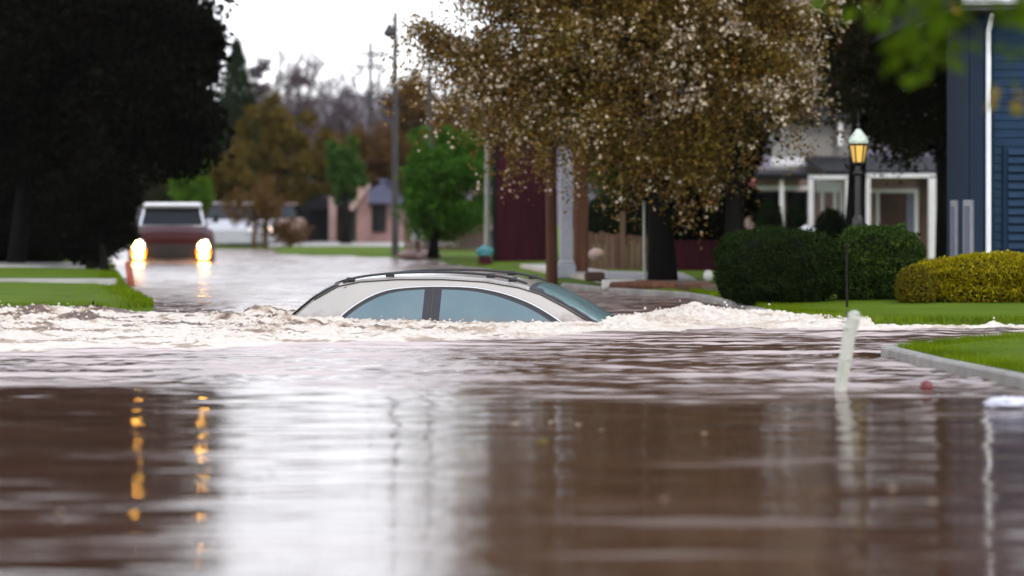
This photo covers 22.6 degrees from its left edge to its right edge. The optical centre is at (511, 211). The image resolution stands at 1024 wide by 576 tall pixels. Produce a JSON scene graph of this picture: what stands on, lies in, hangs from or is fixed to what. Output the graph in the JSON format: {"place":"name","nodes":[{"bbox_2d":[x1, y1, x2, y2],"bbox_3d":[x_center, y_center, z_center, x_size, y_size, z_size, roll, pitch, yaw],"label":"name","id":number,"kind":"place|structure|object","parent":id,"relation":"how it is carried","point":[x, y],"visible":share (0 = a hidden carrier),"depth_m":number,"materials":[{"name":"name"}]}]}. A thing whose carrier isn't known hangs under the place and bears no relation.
{"place":"outdoors","nodes":[
{"label":"outdoors","id":0,"kind":"place"},
{"bbox_2d":[0,262,98,268],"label":"pavement","id":1,"kind":"structure","parent":0,"point":[48,264],"depth_m":46.67,"materials":[{"name":"concrete"}]},
{"bbox_2d":[0,278,116,284],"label":"path","id":2,"kind":"structure","parent":0,"point":[109,281],"depth_m":37.00,"materials":[{"name":"concrete"}]},
{"bbox_2d":[0,259,153,311],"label":"lawn","id":3,"kind":"structure","parent":0,"point":[13,292],"depth_m":33.49,"materials":[{"name":"green plant"}]},
{"bbox_2d":[0,188,46,261],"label":"shrub","id":4,"kind":"object","parent":3,"relation":"on","point":[34,253],"visible":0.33,"depth_m":50.17,"materials":[{"name":"black plant"}]},
{"bbox_2d":[42,252,64,261],"bbox_3d":[-9.463,0.728,51.500,1.054,0.953,0.946,0,0,0],"label":"shrub","id":5,"kind":"object","parent":3,"relation":"on","point":[47,259],"visible":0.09,"depth_m":51.32,"materials":[{"name":"black plant"}]},
{"bbox_2d":[21,138,147,268],"bbox_3d":[-7.773,-0.108,46.786,2.101,2.489,2.092,0,0,-32],"label":"dark shrub tree","id":6,"kind":"object","parent":3,"relation":"on","point":[99,186],"visible":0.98,"depth_m":46.35,"materials":[{"name":"black plant"}]},
{"bbox_2d":[96,225,109,270],"bbox_3d":[-7.429,0.635,46.489,0.193,1.006,0.395,0,0,-29],"label":"stump","id":7,"kind":"object","parent":3,"relation":"on","point":[103,261],"visible":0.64,"depth_m":46.37,"materials":[{"name":"wood"}]},
{"bbox_2d":[0,0,240,262],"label":"dark tree","id":8,"kind":"object","parent":3,"relation":"on","point":[134,79],"visible":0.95,"depth_m":47.82,"materials":[{"name":"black plant"}]},
{"bbox_2d":[268,241,457,246],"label":"pavement","id":9,"kind":"structure","parent":0,"point":[323,243],"depth_m":81.88,"materials":[{"name":"concrete"}]},
{"bbox_2d":[323,133,370,243],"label":"background tree","id":10,"kind":"object","parent":9,"relation":"on","point":[345,176],"visible":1,"depth_m":83.83,"materials":[{"name":"green plant"}]},
{"bbox_2d":[349,179,405,241],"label":"house","id":11,"kind":"structure","parent":0,"point":[373,204],"depth_m":87.91,"materials":[{"name":"pink paint"}]},
{"bbox_2d":[371,205,385,231],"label":"window","id":12,"kind":"structure","parent":11,"relation":"in","point":[378,212],"depth_m":87.91,"materials":[{"name":"grey glass"}]},
{"bbox_2d":[125,225,681,248],"bbox_3d":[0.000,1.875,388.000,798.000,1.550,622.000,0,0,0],"label":"terrain","id":13,"kind":"structure","parent":0,"point":[233,246],"depth_m":82.10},
{"bbox_2d":[131,162,200,226],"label":"background tree","id":14,"kind":"object","parent":13,"relation":"on","point":[159,194],"visible":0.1,"depth_m":94.23,"materials":[{"name":"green plant"}]},
{"bbox_2d":[166,159,216,213],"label":"background tree","id":15,"kind":"object","parent":13,"relation":"on","point":[191,191],"visible":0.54,"depth_m":83.79,"materials":[{"name":"green plant"}]},
{"bbox_2d":[204,141,261,217],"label":"background tree","id":16,"kind":"object","parent":13,"relation":"on","point":[229,176],"visible":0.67,"depth_m":87.66,"materials":[{"name":"brown plant"}]},
{"bbox_2d":[205,202,268,245],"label":"car","id":17,"kind":"object","parent":13,"relation":"on","point":[224,231],"visible":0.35,"depth_m":80.14,"materials":[{"name":"white paint"}]},
{"bbox_2d":[203,35,273,168],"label":"conifer","id":18,"kind":"object","parent":13,"relation":"on","point":[236,80],"visible":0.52,"depth_m":111.62,"materials":[{"name":"green plant"}]},
{"bbox_2d":[217,173,286,247],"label":"tree","id":19,"kind":"object","parent":13,"relation":"on","point":[238,202],"visible":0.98,"depth_m":77.54,"materials":[{"name":"orange plant"}]},
{"bbox_2d":[227,210,281,243],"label":"car","id":20,"kind":"object","parent":13,"relation":"on","point":[271,240],"visible":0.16,"depth_m":84.25,"materials":[{"name":"white paint"}]},
{"bbox_2d":[231,54,288,177],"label":"background tree","id":21,"kind":"object","parent":13,"relation":"on","point":[260,68],"visible":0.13,"depth_m":118.07,"materials":[{"name":"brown plant"}]},
{"bbox_2d":[245,171,283,247],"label":"shrub","id":22,"kind":"object","parent":13,"relation":"on","point":[263,199],"visible":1,"depth_m":77.30,"materials":[{"name":"orange plant"}]},
{"bbox_2d":[230,89,325,211],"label":"background tree","id":23,"kind":"object","parent":13,"relation":"on","point":[274,144],"visible":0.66,"depth_m":91.62,"materials":[{"name":"brown plant"}]},
{"bbox_2d":[255,36,319,117],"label":"bare tree","id":24,"kind":"object","parent":13,"relation":"on","point":[290,99],"visible":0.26,"depth_m":128.64,"materials":[{"name":"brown plant"}]},
{"bbox_2d":[266,67,313,157],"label":"bare tree","id":25,"kind":"object","parent":13,"relation":"on","point":[281,89],"visible":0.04,"depth_m":135.61,"materials":[{"name":"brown plant"}]},
{"bbox_2d":[266,215,314,246],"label":"shrub","id":26,"kind":"object","parent":13,"relation":"on","point":[288,233],"visible":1,"depth_m":77.44,"materials":[{"name":"orange plant"}]},
{"bbox_2d":[279,203,306,241],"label":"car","id":27,"kind":"object","parent":13,"relation":"on","point":[290,209],"visible":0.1,"depth_m":87.60,"materials":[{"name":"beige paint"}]},
{"bbox_2d":[263,72,336,197],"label":"bare tree","id":28,"kind":"object","parent":13,"relation":"on","point":[294,101],"visible":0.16,"depth_m":129.76,"materials":[{"name":"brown plant"}]},
{"bbox_2d":[282,66,319,184],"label":"background tree","id":29,"kind":"object","parent":13,"relation":"on","point":[297,79],"visible":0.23,"depth_m":122.70,"materials":[{"name":"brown plant"}]},
{"bbox_2d":[280,108,356,203],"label":"background tree","id":30,"kind":"object","parent":13,"relation":"on","point":[317,188],"visible":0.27,"depth_m":95.49,"materials":[{"name":"brown plant"}]},
{"bbox_2d":[298,195,356,241],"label":"house","id":31,"kind":"structure","parent":13,"relation":"on","point":[322,214],"depth_m":89.91,"materials":[{"name":"pink brick"}]},
{"bbox_2d":[302,210,328,239],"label":"garage door","id":32,"kind":"structure","parent":31,"relation":"in","point":[319,219],"depth_m":89.90,"materials":[{"name":"grey metal"}]},
{"bbox_2d":[278,39,391,144],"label":"bare tree","id":33,"kind":"object","parent":13,"relation":"on","point":[309,91],"visible":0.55,"depth_m":123.72,"materials":[{"name":"grey plant"}]},
{"bbox_2d":[312,74,378,187],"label":"background tree","id":34,"kind":"object","parent":13,"relation":"on","point":[332,121],"visible":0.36,"depth_m":119.88,"materials":[{"name":"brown plant"}]},
{"bbox_2d":[284,32,433,232],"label":"bare tree","id":35,"kind":"object","parent":13,"relation":"on","point":[331,95],"visible":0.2,"depth_m":127.76,"materials":[{"name":"brown plant"}]},
{"bbox_2d":[332,119,404,228],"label":"background tree","id":36,"kind":"object","parent":13,"relation":"on","point":[371,155],"visible":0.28,"depth_m":103.53,"materials":[{"name":"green plant"}]},
{"bbox_2d":[355,41,385,132],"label":"utility pole","id":37,"kind":"object","parent":13,"relation":"on","point":[370,54],"visible":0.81,"depth_m":124.90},
{"bbox_2d":[368,77,409,212],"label":"background tree","id":38,"kind":"object","parent":13,"relation":"on","point":[386,117],"visible":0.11,"depth_m":122.64,"materials":[{"name":"brown plant"}]},
{"bbox_2d":[364,85,426,132],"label":"bare tree","id":39,"kind":"object","parent":13,"relation":"on","point":[384,111],"visible":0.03,"depth_m":128.47,"materials":[{"name":"brown plant"}]},
{"bbox_2d":[383,67,455,209],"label":"background tree","id":40,"kind":"object","parent":13,"relation":"on","point":[405,126],"visible":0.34,"depth_m":97.68,"materials":[{"name":"brown plant"}]},
{"bbox_2d":[406,70,486,230],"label":"bare tree","id":41,"kind":"object","parent":13,"relation":"on","point":[446,106],"visible":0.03,"depth_m":129.09,"materials":[{"name":"brown plant"}]},
{"bbox_2d":[433,84,491,237],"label":"background tree","id":42,"kind":"object","parent":13,"relation":"on","point":[455,108],"visible":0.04,"depth_m":101.67,"materials":[{"name":"brown plant"}]},
{"bbox_2d":[462,217,491,246],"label":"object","id":43,"kind":"structure","parent":13,"relation":"on","point":[480,236],"depth_m":72.00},
{"bbox_2d":[463,45,530,215],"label":"background tree","id":44,"kind":"object","parent":13,"relation":"on","point":[490,165],"visible":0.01,"depth_m":95.90,"materials":[{"name":"brown plant"}]},
{"bbox_2d":[108,249,709,302],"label":"water","id":45,"kind":"structure","parent":0,"point":[251,275],"depth_m":45.19,"materials":[{"name":"liquid"}]},
{"bbox_2d":[125,261,134,285],"bbox_3d":[-5.894,1.110,39.500,0.161,0.683,0.104,0,0,0],"label":"stake","id":46,"kind":"object","parent":45,"relation":"in","point":[129,273],"visible":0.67,"depth_m":39.46,"materials":[{"name":"red plastic"}]},
{"bbox_2d":[128,203,218,261],"bbox_3d":[-7.963,0.965,60.125,2.130,2.330,4.722,0,0,-6],"label":"pickup truck","id":47,"kind":"object","parent":45,"relation":"in","point":[176,231],"visible":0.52,"depth_m":58.08,"materials":[{"name":"red paint"}]},
{"bbox_2d":[0,302,1023,575],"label":"water","id":48,"kind":"structure","parent":0,"point":[756,452],"depth_m":11.88,"materials":[{"name":"liquid"}]},
{"bbox_2d":[292,268,613,322],"bbox_3d":[-0.486,1.525,26.033,5.374,1.860,2.020,0,0,11],"label":"car","id":49,"kind":"object","parent":48,"relation":"in","point":[454,294],"visible":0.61,"depth_m":25.43,"materials":[{"name":"silver metal"}]},
{"bbox_2d":[0,301,1023,351],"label":"foam","id":50,"kind":"object","parent":48,"relation":"on","point":[172,336],"visible":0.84,"depth_m":24.53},
{"bbox_2d":[0,300,1010,340],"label":"spray","id":51,"kind":"object","parent":50,"relation":"on","point":[276,337],"visible":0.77,"depth_m":24.44,"materials":[{"name":"liquid"}]},
{"bbox_2d":[834,310,860,390],"bbox_3d":[2.124,1.092,16.300,0.192,0.921,0.088,0,0,0],"label":"marker post","id":52,"kind":"object","parent":48,"relation":"in","point":[851,325],"visible":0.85,"depth_m":16.27,"materials":[{"name":"plastic"}]},
{"bbox_2d":[808,0,1023,113],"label":"overhanging tree","id":53,"kind":"object","parent":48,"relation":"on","point":[938,14],"visible":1,"depth_m":8.84,"materials":[{"name":"green plant"}]},
{"bbox_2d":[919,380,933,389],"bbox_3d":[2.655,1.129,16.400,0.092,0.093,0.092,0,0,0],"label":"ball","id":54,"kind":"object","parent":48,"relation":"on","point":[925,385],"visible":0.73,"depth_m":16.37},
{"bbox_2d":[205,0,820,102],"label":"sky","id":55,"kind":"structure","parent":0,"point":[258,35],"materials":[{"name":"white"}]},
{"bbox_2d":[136,93,933,224],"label":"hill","id":56,"kind":"structure","parent":0,"point":[766,165],"depth_m":234.01,"materials":[{"name":"plant"}]},
{"bbox_2d":[520,264,695,282],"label":"pavement","id":57,"kind":"structure","parent":0,"point":[623,275],"depth_m":40.51,"materials":[{"name":"concrete"}]},
{"bbox_2d":[573,130,587,271],"bbox_3d":[1.129,-0.150,42.000,0.240,2.500,0.220,0,0,0],"label":"timber post","id":58,"kind":"object","parent":57,"relation":"on","point":[580,235],"visible":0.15,"depth_m":41.89,"materials":[{"name":"red wood"}]},
{"bbox_2d":[588,248,603,259],"bbox_3d":[1.428,0.728,43.498,0.282,0.221,0.289,0,0,0],"label":"rock","id":59,"kind":"object","parent":57,"relation":"on","point":[595,254],"visible":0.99,"depth_m":43.41,"materials":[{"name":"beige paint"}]},
{"bbox_2d":[274,246,1023,325],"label":"lawn","id":60,"kind":"structure","parent":0,"point":[466,258],"depth_m":29.52,"materials":[{"name":"green plant"}]},
{"bbox_2d":[383,5,398,256],"bbox_3d":[-2.980,-1.861,63.000,0.389,6.406,0.304,0,0,0],"label":"utility pole","id":61,"kind":"object","parent":60,"relation":"on","point":[389,29],"visible":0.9,"depth_m":62.94,"materials":[{"name":"metal"}]},
{"bbox_2d":[214,14,450,18],"bbox_3d":[-2.990,-4.959,63.497,17.769,0.484,1.029,0,0,-6],"label":"power line","id":62,"kind":"object","parent":61,"relation":"attached to","point":[331,18],"visible":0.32,"depth_m":63.00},
{"bbox_2d":[397,249,441,259],"bbox_3d":[-2.068,1.032,59.915,0.811,0.308,1.407,0,0,-37],"label":"rock","id":63,"kind":"object","parent":60,"relation":"on","point":[409,254],"visible":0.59,"depth_m":59.95,"materials":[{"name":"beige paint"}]},
{"bbox_2d":[411,229,421,258],"bbox_3d":[-2.231,0.732,60.000,0.276,0.755,0.420,0,0,0],"label":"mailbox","id":64,"kind":"object","parent":63,"relation":"on","point":[417,244],"visible":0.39,"depth_m":59.95,"materials":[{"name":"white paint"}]},
{"bbox_2d":[426,22,431,249],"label":"utility pole","id":65,"kind":"object","parent":60,"relation":"on","point":[429,100],"visible":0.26,"depth_m":65.95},
{"bbox_2d":[391,123,491,258],"bbox_3d":[-1.512,-0.463,58.009,2.210,3.101,2.377,0,0,23],"label":"green tree","id":66,"kind":"object","parent":60,"relation":"on","point":[431,184],"visible":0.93,"depth_m":57.72,"materials":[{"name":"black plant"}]},
{"bbox_2d":[404,222,483,250],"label":"fence","id":67,"kind":"object","parent":60,"relation":"on","point":[412,244],"visible":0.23,"depth_m":65.98,"materials":[{"name":"wood"}]},
{"bbox_2d":[476,245,492,263],"bbox_3d":[-0.552,0.877,52.000,0.340,0.385,0.340,0,0,0],"label":"hydrant","id":68,"kind":"object","parent":60,"relation":"on","point":[484,252],"visible":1,"depth_m":51.90,"materials":[{"name":"teal metal"}]},
{"bbox_2d":[484,144,489,246],"bbox_3d":[-0.544,-0.084,56.000,0.134,2.912,0.135,0,0,0],"label":"utility pole","id":69,"kind":"object","parent":60,"relation":"on","point":[487,222],"visible":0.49,"depth_m":55.96,"materials":[{"name":"metal"}]},
{"bbox_2d":[484,132,557,261],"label":"shed","id":70,"kind":"structure","parent":60,"relation":"on","point":[519,229],"depth_m":52.98,"materials":[{"name":"wood"}]},
{"bbox_2d":[546,142,557,284],"bbox_3d":[0.622,-0.150,39.900,0.192,2.802,0.182,0,0,0],"label":"wooden pole","id":71,"kind":"object","parent":60,"relation":"on","point":[551,245],"visible":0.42,"depth_m":39.83,"materials":[{"name":"red wood"}]},
{"bbox_2d":[558,137,575,277],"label":"white pillar","id":72,"kind":"structure","parent":60,"relation":"on","point":[566,266],"depth_m":40.90,"materials":[{"name":"paint"}]},
{"bbox_2d":[584,272,604,280],"bbox_3d":[1.223,0.970,38.000,0.300,0.140,0.200,0,0,0],"label":"planter","id":73,"kind":"object","parent":60,"relation":"on","point":[594,276],"visible":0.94,"depth_m":37.90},
{"bbox_2d":[557,85,637,266],"bbox_3d":[1.975,-0.941,46.973,2.864,4.001,2.109,0,0,0],"label":"evergreen tree","id":74,"kind":"object","parent":60,"relation":"on","point":[600,183],"visible":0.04,"depth_m":46.48,"materials":[{"name":"green plant"}]},
{"bbox_2d":[371,0,835,279],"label":"blossom tree","id":75,"kind":"object","parent":60,"relation":"on","point":[543,100],"visible":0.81,"depth_m":35.85,"materials":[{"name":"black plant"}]},
{"bbox_2d":[588,211,647,268],"bbox_3d":[2.010,0.550,44.967,1.550,1.100,0.115,0,0,0],"label":"fence","id":76,"kind":"object","parent":60,"relation":"on","point":[620,251],"visible":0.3,"depth_m":45.00,"materials":[{"name":"brown wood"}]},
{"bbox_2d":[601,280,635,289],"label":"slab block","id":77,"kind":"structure","parent":60,"relation":"on","point":[605,284],"depth_m":36.33,"materials":[{"name":"concrete"}]},
{"bbox_2d":[588,194,673,246],"bbox_3d":[1.947,0.156,45.896,1.936,0.976,0.940,0,0,0],"label":"shrub","id":78,"kind":"object","parent":60,"relation":"on","point":[598,221],"visible":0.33,"depth_m":45.59,"materials":[{"name":"green plant"}]},
{"bbox_2d":[609,280,676,288],"bbox_3d":[1.879,1.050,35.812,1.217,0.180,0.162,0,0,41],"label":"log","id":79,"kind":"object","parent":60,"relation":"on","point":[644,284],"visible":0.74,"depth_m":35.78,"materials":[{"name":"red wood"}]},
{"bbox_2d":[643,201,645,279],"bbox_3d":[1.945,0.500,37.600,0.056,1.300,0.039,0,0,0],"label":"garden stake","id":80,"kind":"object","parent":60,"relation":"on","point":[644,241],"visible":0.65,"depth_m":37.58,"materials":[{"name":"plastic"}]},
{"bbox_2d":[599,28,779,239],"bbox_3d":[3.186,-1.619,46.043,3.281,5.485,2.954,0,0,0],"label":"evergreen tree","id":81,"kind":"object","parent":60,"relation":"on","point":[719,217],"visible":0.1,"depth_m":45.48,"materials":[{"name":"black plant"}]},
{"bbox_2d":[664,280,718,291],"bbox_3d":[2.250,1.220,35.000,1.000,0.460,3.600,0,0,0],"label":"soil bed","id":82,"kind":"object","parent":60,"relation":"on","point":[707,287],"visible":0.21,"depth_m":35.55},
{"bbox_2d":[676,282,716,290],"bbox_3d":[2.587,1.050,34.512,0.199,0.179,1.493,0,0,-20],"label":"log","id":83,"kind":"object","parent":60,"relation":"on","point":[688,286],"visible":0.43,"depth_m":34.79,"materials":[{"name":"red wood"}]},
{"bbox_2d":[561,283,844,322],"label":"kerb","id":84,"kind":"structure","parent":60,"relation":"on","point":[703,297],"depth_m":34.57,"materials":[{"name":"concrete"}]},
{"bbox_2d":[703,270,712,281],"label":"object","id":85,"kind":"object","parent":60,"relation":"on","point":[707,275],"visible":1,"depth_m":36.96,"materials":[{"name":"white paint"}]},
{"bbox_2d":[620,0,854,233],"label":"blossom tree","id":86,"kind":"object","parent":60,"relation":"on","point":[763,87],"visible":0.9,"depth_m":35.28,"materials":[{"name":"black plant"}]},
{"bbox_2d":[752,198,784,228],"bbox_3d":[4.410,0.424,44.003,0.575,1.294,0.843,0,0,0],"label":"shrub","id":87,"kind":"object","parent":60,"relation":"on","point":[770,213],"visible":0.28,"depth_m":43.81,"materials":[{"name":"green plant"}]},
{"bbox_2d":[712,223,842,304],"bbox_3d":[3.060,0.631,29.594,1.488,0.990,1.356,0,0,0],"label":"hedge","id":88,"kind":"object","parent":60,"relation":"on","point":[768,263],"visible":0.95,"depth_m":29.14,"materials":[{"name":"green plant"}]},
{"bbox_2d":[743,30,830,230],"bbox_3d":[5.161,-4.146,47.960,5.399,10.396,3.714,0,0,0],"label":"evergreen tree","id":89,"kind":"object","parent":60,"relation":"on","point":[797,106],"depth_m":48.15,"materials":[{"name":"green plant"}]},
{"bbox_2d":[784,201,807,228],"bbox_3d":[4.885,0.454,43.998,0.461,1.269,0.806,0,0,0],"label":"shrub","id":90,"kind":"object","parent":60,"relation":"on","point":[795,216],"visible":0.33,"depth_m":43.81,"materials":[{"name":"green plant"}]},
{"bbox_2d":[812,207,845,240],"bbox_3d":[5.475,0.506,43.995,0.690,1.172,0.801,0,0,0],"label":"shrub","id":91,"kind":"object","parent":60,"relation":"on","point":[830,222],"visible":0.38,"depth_m":43.78,"materials":[{"name":"green plant"}]},
{"bbox_2d":[844,244,848,306],"bbox_3d":[3.618,0.750,27.700,0.055,0.800,0.055,0,0,-23],"label":"garden post","id":92,"kind":"object","parent":60,"relation":"on","point":[846,246],"visible":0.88,"depth_m":27.69,"materials":[{"name":"black metal"}]},
{"bbox_2d":[690,287,1023,322],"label":"grass","id":93,"kind":"structure","parent":60,"relation":"on","point":[791,307],"depth_m":26.09,"materials":[{"name":"plant"}]},
{"bbox_2d":[916,249,1023,302],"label":"hedge","id":94,"kind":"object","parent":93,"relation":"on","point":[984,276],"visible":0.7,"depth_m":28.57,"materials":[{"name":"yellow plant"}]},
{"bbox_2d":[848,113,867,226],"bbox_3d":[4.601,-0.130,34.000,0.264,2.360,0.264,0,0,0],"label":"lamp post","id":95,"kind":"object","parent":60,"relation":"on","point":[858,153],"visible":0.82,"depth_m":33.95,"materials":[{"name":"black metal"}]},
{"bbox_2d":[781,0,946,228],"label":"evergreen tree","id":96,"kind":"object","parent":60,"relation":"on","point":[862,87],"visible":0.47,"depth_m":41.32,"materials":[{"name":"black plant"}]},
{"bbox_2d":[833,222,927,299],"bbox_3d":[4.280,0.627,29.992,1.184,1.005,1.392,0,0,0],"label":"hedge","id":97,"kind":"object","parent":60,"relation":"on","point":[880,256],"visible":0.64,"depth_m":29.51,"materials":[{"name":"green plant"}]},
{"bbox_2d":[849,0,946,258],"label":"evergreen tree","id":98,"kind":"object","parent":60,"relation":"on","point":[941,213],"visible":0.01,"depth_m":47.83,"materials":[{"name":"black plant"}]},
{"bbox_2d":[893,263,939,302],"bbox_3d":[4.518,0.848,28.597,0.512,0.542,0.688,0,0,0],"label":"hedge","id":99,"kind":"object","parent":60,"relation":"on","point":[915,283],"visible":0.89,"depth_m":28.39,"materials":[{"name":"plant"}]},
{"bbox_2d":[862,0,1023,256],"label":"navy house","id":100,"kind":"structure","parent":60,"relation":"on","point":[985,180],"depth_m":33.10,"materials":[{"name":"wood"}]},
{"bbox_2d":[950,200,957,255],"bbox_3d":[6.069,0.350,35.175,0.043,1.000,0.450,0,0,0],"label":"window frame","id":101,"kind":"structure","parent":100,"relation":"in","point":[953,203],"depth_m":35.06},
{"bbox_2d":[963,200,973,253],"bbox_3d":[6.069,0.350,34.075,0.043,1.000,0.650,0,0,0],"label":"window frame","id":102,"kind":"structure","parent":100,"relation":"in","point":[968,205],"depth_m":33.91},
{"bbox_2d":[674,240,719,269],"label":"wall","id":103,"kind":"structure","parent":0,"point":[690,255],"depth_m":44.17,"materials":[{"name":"wood"}]},
{"bbox_2d":[801,225,815,231],"bbox_3d":[4.612,0.635,40.000,0.360,0.850,0.351,0,0,0],"label":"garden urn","id":104,"kind":"object","parent":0,"point":[804,227],"visible":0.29,"depth_m":39.92,"materials":[{"name":"ceramic"}]},
{"bbox_2d":[744,81,935,258],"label":"porch house","id":105,"kind":"structure","parent":0,"point":[910,201],"depth_m":56.54,"materials":[{"name":"beige paint"}]},
{"bbox_2d":[752,192,778,219],"bbox_3d":[5.597,-0.115,56.540,0.600,0.618,0.080,0,0,0],"label":"window","id":106,"kind":"structure","parent":105,"relation":"in","point":[773,196],"depth_m":56.49,"materials":[{"name":"black glass"}]},
{"bbox_2d":[787,192,805,217],"bbox_3d":[6.286,-0.115,56.540,0.424,0.618,0.080,0,0,0],"label":"window","id":107,"kind":"structure","parent":105,"relation":"in","point":[792,197],"depth_m":56.49,"materials":[{"name":"black glass"}]},
{"bbox_2d":[906,194,913,231],"bbox_3d":[8.784,0.212,56.540,0.159,1.201,0.080,0,0,0],"label":"window","id":108,"kind":"structure","parent":105,"relation":"in","point":[909,197],"depth_m":56.49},
{"bbox_2d":[935,337,1023,372],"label":"lawn front","id":109,"kind":"structure","parent":0,"point":[999,345],"depth_m":19.64,"materials":[{"name":"green plant"}]},
{"bbox_2d":[881,343,1023,389],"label":"kerb front","id":110,"kind":"structure","parent":109,"relation":"on","point":[990,374],"depth_m":18.02,"materials":[{"name":"concrete"}]},
{"bbox_2d":[896,329,1023,372],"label":"grass","id":111,"kind":"structure","parent":109,"relation":"on","point":[925,347],"depth_m":19.47,"materials":[{"name":"plant"}]},
{"bbox_2d":[983,396,1023,408],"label":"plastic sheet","id":112,"kind":"object","parent":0,"point":[1006,402],"visible":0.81,"depth_m":14.91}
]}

